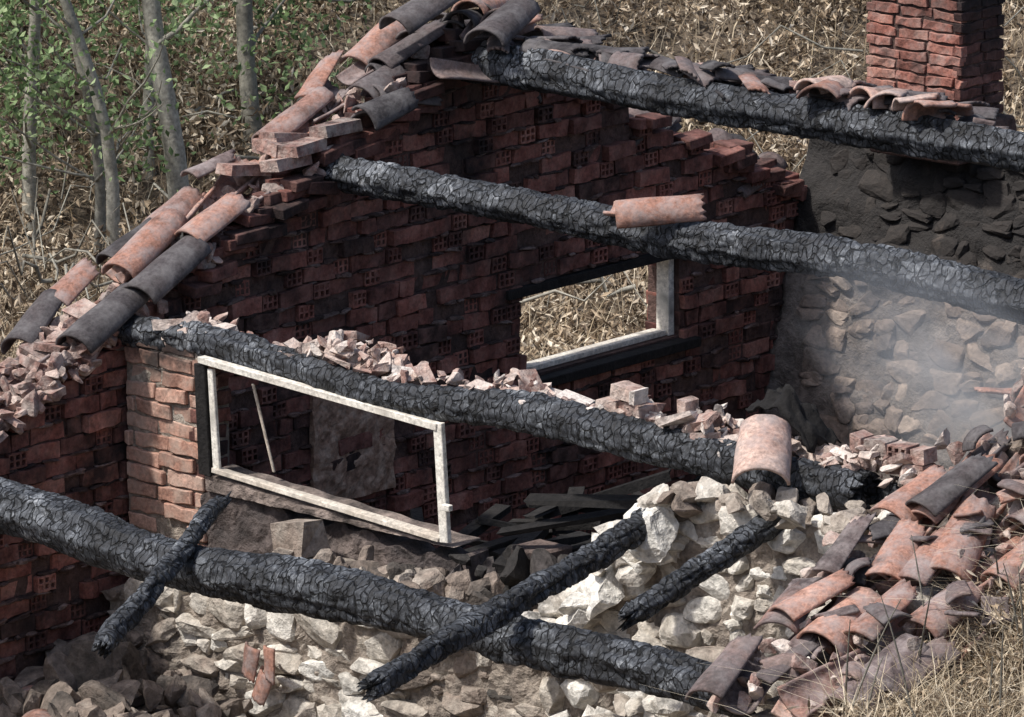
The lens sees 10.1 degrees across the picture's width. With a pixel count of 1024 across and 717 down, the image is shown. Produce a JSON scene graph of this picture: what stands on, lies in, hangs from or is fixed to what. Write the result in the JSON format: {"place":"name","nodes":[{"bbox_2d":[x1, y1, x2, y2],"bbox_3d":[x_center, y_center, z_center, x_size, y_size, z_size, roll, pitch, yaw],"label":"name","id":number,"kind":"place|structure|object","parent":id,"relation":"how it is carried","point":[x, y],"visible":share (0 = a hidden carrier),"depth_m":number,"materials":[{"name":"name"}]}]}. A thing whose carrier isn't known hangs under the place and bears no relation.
{"place":"outdoors","nodes":[
{"label":"outdoors","id":0,"kind":"place"},
{"bbox_2d":[0,0,1023,716],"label":"ground","id":1,"kind":"structure","parent":0,"point":[80,212],"depth_m":40.09,"materials":[{"name":"brown plant"}]},
{"bbox_2d":[0,0,48,229],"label":"young tree","id":2,"kind":"object","parent":1,"relation":"on","point":[29,173],"visible":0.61,"depth_m":38.05,"materials":[{"name":"grey plant"}]},
{"bbox_2d":[6,0,166,280],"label":"young tree","id":3,"kind":"object","parent":1,"relation":"on","point":[71,22],"visible":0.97,"depth_m":36.24,"materials":[{"name":"grey plant"}]},
{"bbox_2d":[0,0,209,300],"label":"young tree","id":4,"kind":"object","parent":1,"relation":"on","point":[91,124],"visible":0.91,"depth_m":36.54,"materials":[{"name":"green plant"}]},
{"bbox_2d":[51,0,213,179],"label":"young tree","id":5,"kind":"object","parent":1,"relation":"on","point":[146,93],"visible":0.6,"depth_m":38.78,"materials":[{"name":"grey plant"}]},
{"bbox_2d":[127,347,228,545],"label":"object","id":6,"kind":"object","parent":1,"relation":"on","point":[173,528],"visible":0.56,"depth_m":28.76,"materials":[{"name":"brick"}]},
{"bbox_2d":[124,338,218,546],"bbox_3d":[-1.682,0.544,28.788,0.550,1.357,0.153,11,18,40],"label":"front pier brickwork","id":7,"kind":"object","parent":6,"relation":"attached to","point":[151,471],"visible":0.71,"depth_m":28.71,"materials":[{"name":"brick"}]},
{"bbox_2d":[194,363,214,476],"bbox_3d":[-1.507,0.297,28.441,0.103,0.565,0.044,11,18,40],"label":"burnt window jamb","id":8,"kind":"object","parent":6,"relation":"attached to","point":[205,459],"visible":1,"depth_m":28.42,"materials":[{"name":"wood"}]},
{"bbox_2d":[189,368,231,542],"bbox_3d":[-1.480,0.568,28.688,0.127,1.363,0.210,11,18,40],"label":"pier reveal brickwork","id":9,"kind":"object","parent":6,"relation":"attached to","point":[224,397],"visible":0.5,"depth_m":28.61,"materials":[{"name":"brick"}]},
{"bbox_2d":[117,315,879,509],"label":"charred roof beam","id":10,"kind":"structure","parent":6,"relation":"on","point":[547,416],"depth_m":27.08,"materials":[{"name":"black wood"}]},
{"bbox_2d":[0,0,374,193],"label":"green shrubs","id":11,"kind":"object","parent":1,"relation":"on","point":[139,51],"visible":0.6,"depth_m":38.77,"materials":[{"name":"green plant"}]},
{"bbox_2d":[142,0,278,238],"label":"young tree","id":12,"kind":"object","parent":1,"relation":"on","point":[174,141],"visible":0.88,"depth_m":36.95,"materials":[{"name":"grey plant"}]},
{"bbox_2d":[196,0,325,152],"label":"young tree","id":13,"kind":"object","parent":1,"relation":"on","point":[248,85],"visible":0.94,"depth_m":38.92,"materials":[{"name":"grey plant"}]},
{"bbox_2d":[200,491,488,580],"bbox_3d":[-0.826,1.585,28.266,1.725,1.775,0.197,11,18,40],"label":"wall below window","id":14,"kind":"structure","parent":1,"relation":"on","point":[241,525],"depth_m":28.06,"materials":[{"name":"stone"}]},
{"bbox_2d":[204,464,480,547],"bbox_3d":[-0.834,0.711,28.052,1.630,0.101,0.215,11,18,40],"label":"burnt window sill","id":15,"kind":"structure","parent":14,"relation":"on","point":[218,484],"depth_m":28.14,"materials":[{"name":"beige wood"}]},
{"bbox_2d":[197,355,452,542],"bbox_3d":[-0.861,0.427,27.962,1.662,0.666,0.198,11,18,40],"label":"front window frame","id":16,"kind":"object","parent":15,"relation":"attached to","point":[443,534],"visible":1,"depth_m":27.89,"materials":[{"name":"white wood"}]},
{"bbox_2d":[0,83,793,676],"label":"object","id":17,"kind":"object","parent":1,"relation":"on","point":[70,581],"visible":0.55,"depth_m":30.81,"materials":[{"name":"red brick"}]},
{"bbox_2d":[0,39,679,410],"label":"gable outer brickwork","id":18,"kind":"object","parent":17,"relation":"attached to","point":[288,173],"visible":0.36,"depth_m":30.48,"materials":[{"name":"red brick"}]},
{"bbox_2d":[309,395,396,498],"bbox_3d":[-0.826,0.409,30.217,0.047,0.660,0.620,11,18,40],"label":"plaster patch","id":19,"kind":"object","parent":17,"relation":"attached to","point":[332,423],"visible":0.69,"depth_m":30.19,"materials":[{"name":"grey paint"}]},
{"bbox_2d":[0,477,766,716],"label":"charred roof beam","id":20,"kind":"structure","parent":17,"relation":"attached to","point":[101,538],"depth_m":26.33,"materials":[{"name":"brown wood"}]},
{"bbox_2d":[91,491,231,658],"bbox_3d":[-1.606,0.977,26.653,0.137,0.121,1.438,6,32,22],"label":"fallen charred rafter","id":21,"kind":"object","parent":20,"relation":"on","point":[121,622],"visible":1,"depth_m":26.52,"materials":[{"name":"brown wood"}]},
{"bbox_2d":[0,81,798,680],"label":"gable brickwork","id":22,"kind":"object","parent":17,"relation":"attached to","point":[100,417],"visible":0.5,"depth_m":30.64,"materials":[{"name":"brown brick"}]},
{"bbox_2d":[0,84,798,679],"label":"mortar drips","id":23,"kind":"object","parent":17,"relation":"attached to","point":[298,414],"visible":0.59,"depth_m":30.49,"materials":[{"name":"red brick"}]},
{"bbox_2d":[171,28,806,298],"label":"loose gable bricks","id":24,"kind":"object","parent":17,"relation":"attached to","point":[300,195],"visible":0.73,"depth_m":29.92,"materials":[{"name":"red brick"}]},
{"bbox_2d":[526,259,673,369],"bbox_3d":[0.401,-0.254,31.747,0.169,0.464,1.332,11,18,40],"label":"gable window frame","id":25,"kind":"object","parent":17,"relation":"in","point":[665,303],"visible":0.72,"depth_m":32.12,"materials":[{"name":"white wood"}]},
{"bbox_2d":[506,253,701,386],"label":"burnt window lintel","id":26,"kind":"structure","parent":17,"relation":"attached to","point":[621,360],"depth_m":31.61,"materials":[{"name":"black wood"}]},
{"bbox_2d":[320,153,1023,324],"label":"charred roof beam","id":27,"kind":"structure","parent":17,"relation":"attached to","point":[972,288],"depth_m":28.11,"materials":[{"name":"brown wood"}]},
{"bbox_2d":[439,40,1023,172],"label":"charred roof beam","id":28,"kind":"structure","parent":17,"relation":"attached to","point":[861,126],"depth_m":29.09,"materials":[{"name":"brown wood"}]},
{"bbox_2d":[0,476,879,716],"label":"stone rubble","id":29,"kind":"object","parent":1,"relation":"on","point":[77,677],"visible":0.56,"depth_m":27.23,"materials":[{"name":"stone"}]},
{"bbox_2d":[617,497,802,631],"bbox_3d":[0.884,0.908,25.774,1.125,0.125,0.125,-32,28,-26],"label":"fallen charred rafter","id":30,"kind":"object","parent":29,"relation":"on","point":[731,549],"visible":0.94,"depth_m":25.71,"materials":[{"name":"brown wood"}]},
{"bbox_2d":[100,491,922,716],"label":"front stone wall","id":31,"kind":"structure","parent":1,"relation":"on","point":[241,621],"depth_m":27.64,"materials":[{"name":"stone"}]},
{"bbox_2d":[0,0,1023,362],"bbox_3d":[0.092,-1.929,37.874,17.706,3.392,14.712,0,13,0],"label":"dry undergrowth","id":32,"kind":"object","parent":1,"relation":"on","point":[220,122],"visible":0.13,"depth_m":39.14,"materials":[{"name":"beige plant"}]},
{"bbox_2d":[0,0,1023,705],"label":"sooty tiles","id":33,"kind":"object","parent":1,"relation":"on","point":[156,280],"visible":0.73,"depth_m":28.91,"materials":[{"name":"ceramic"}]},
{"bbox_2d":[0,13,1023,716],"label":"brick rubble","id":34,"kind":"object","parent":1,"relation":"on","point":[34,389],"visible":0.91,"depth_m":27.82,"materials":[{"name":"brick"}]},
{"bbox_2d":[0,0,1023,315],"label":"fallen branches","id":35,"kind":"object","parent":1,"relation":"on","point":[56,262],"visible":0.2,"depth_m":36.77,"materials":[{"name":"brown wood"}]},
{"bbox_2d":[5,0,1023,716],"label":"terracotta tiles","id":36,"kind":"object","parent":1,"relation":"on","point":[763,440],"visible":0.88,"depth_m":25.39,"materials":[{"name":"ceramic"}]},
{"bbox_2d":[109,512,937,716],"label":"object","id":37,"kind":"object","parent":1,"relation":"on","point":[519,684],"visible":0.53,"depth_m":27.35,"materials":[{"name":"beige stone"}]},
{"bbox_2d":[357,475,705,702],"bbox_3d":[0.150,0.994,25.749,0.137,0.143,2.642,10,26,37],"label":"fallen charred rafter","id":38,"kind":"object","parent":37,"relation":"on","point":[607,548],"visible":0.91,"depth_m":25.47,"materials":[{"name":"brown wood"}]},
{"bbox_2d":[629,438,1023,716],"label":"dry grass","id":39,"kind":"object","parent":1,"relation":"on","point":[935,688],"visible":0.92,"depth_m":24.30,"materials":[{"name":"beige plant"}]},
{"bbox_2d":[751,485,1000,716],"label":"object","id":40,"kind":"object","parent":1,"relation":"on","point":[771,702],"visible":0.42,"depth_m":24.79,"materials":[{"name":"brown ceramic"}]},
{"bbox_2d":[819,437,1023,715],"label":"gable stonework","id":41,"kind":"object","parent":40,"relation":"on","point":[1010,452],"visible":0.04,"depth_m":25.12,"materials":[{"name":"stone"}]},
{"bbox_2d":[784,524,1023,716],"bbox_3d":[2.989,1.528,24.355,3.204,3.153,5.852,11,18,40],"label":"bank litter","id":42,"kind":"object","parent":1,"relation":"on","point":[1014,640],"visible":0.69,"depth_m":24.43,"materials":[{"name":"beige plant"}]},
{"bbox_2d":[844,535,1023,716],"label":"dead stalks","id":43,"kind":"object","parent":1,"relation":"on","point":[920,651],"visible":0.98,"depth_m":24.24,"materials":[{"name":"grey plant"}]},
{"bbox_2d":[335,364,900,502],"bbox_3d":[0.069,0.266,27.357,4.893,0.149,0.173,11,18,40],"label":"charred wall plate","id":44,"kind":"object","parent":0,"point":[889,489],"visible":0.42,"depth_m":25.94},
{"bbox_2d":[746,384,840,452],"bbox_3d":[1.273,0.265,26.297,0.365,0.292,0.255,11,18,40],"label":"charred cloth","id":45,"kind":"object","parent":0,"point":[806,423],"visible":1,"depth_m":26.22,"materials":[{"name":"black fabric"}]},
{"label":"interior floor","id":46,"kind":"structure","parent":0,"visible":0},
{"bbox_2d":[409,469,670,610],"bbox_3d":[1.218,1.022,28.936,4.549,1.694,4.340,11,18,40],"label":"charred debris","id":47,"kind":"object","parent":46,"relation":"on","point":[516,566],"visible":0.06,"depth_m":27.54,"materials":[{"name":"black wood"}]},
{"bbox_2d":[511,539,571,561],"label":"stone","id":48,"kind":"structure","parent":47,"relation":"on","point":[556,550],"depth_m":27.34,"materials":[{"name":"grey stone"}]},
{"bbox_2d":[762,139,1023,527],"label":"back wall render","id":49,"kind":"object","parent":46,"relation":"on","point":[858,360],"visible":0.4,"depth_m":32.41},
{"bbox_2d":[870,0,1016,165],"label":"brick chimney","id":50,"kind":"object","parent":49,"relation":"on","point":[1005,120],"visible":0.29,"depth_m":31.93,"materials":[{"name":"red brick"}]},
{"bbox_2d":[866,0,966,119],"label":"chimney brickwork","id":51,"kind":"object","parent":50,"relation":"attached to","point":[950,79],"visible":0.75,"depth_m":31.91,"materials":[{"name":"red brick"}]},
{"bbox_2d":[952,0,1004,118],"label":"sooty chimney brickwork","id":52,"kind":"object","parent":50,"relation":"attached to","point":[985,47],"visible":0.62,"depth_m":31.86,"materials":[{"name":"brick"}]},
{"bbox_2d":[790,148,1023,525],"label":"back stone wall","id":53,"kind":"structure","parent":46,"relation":"on","point":[994,188],"depth_m":32.23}
]}

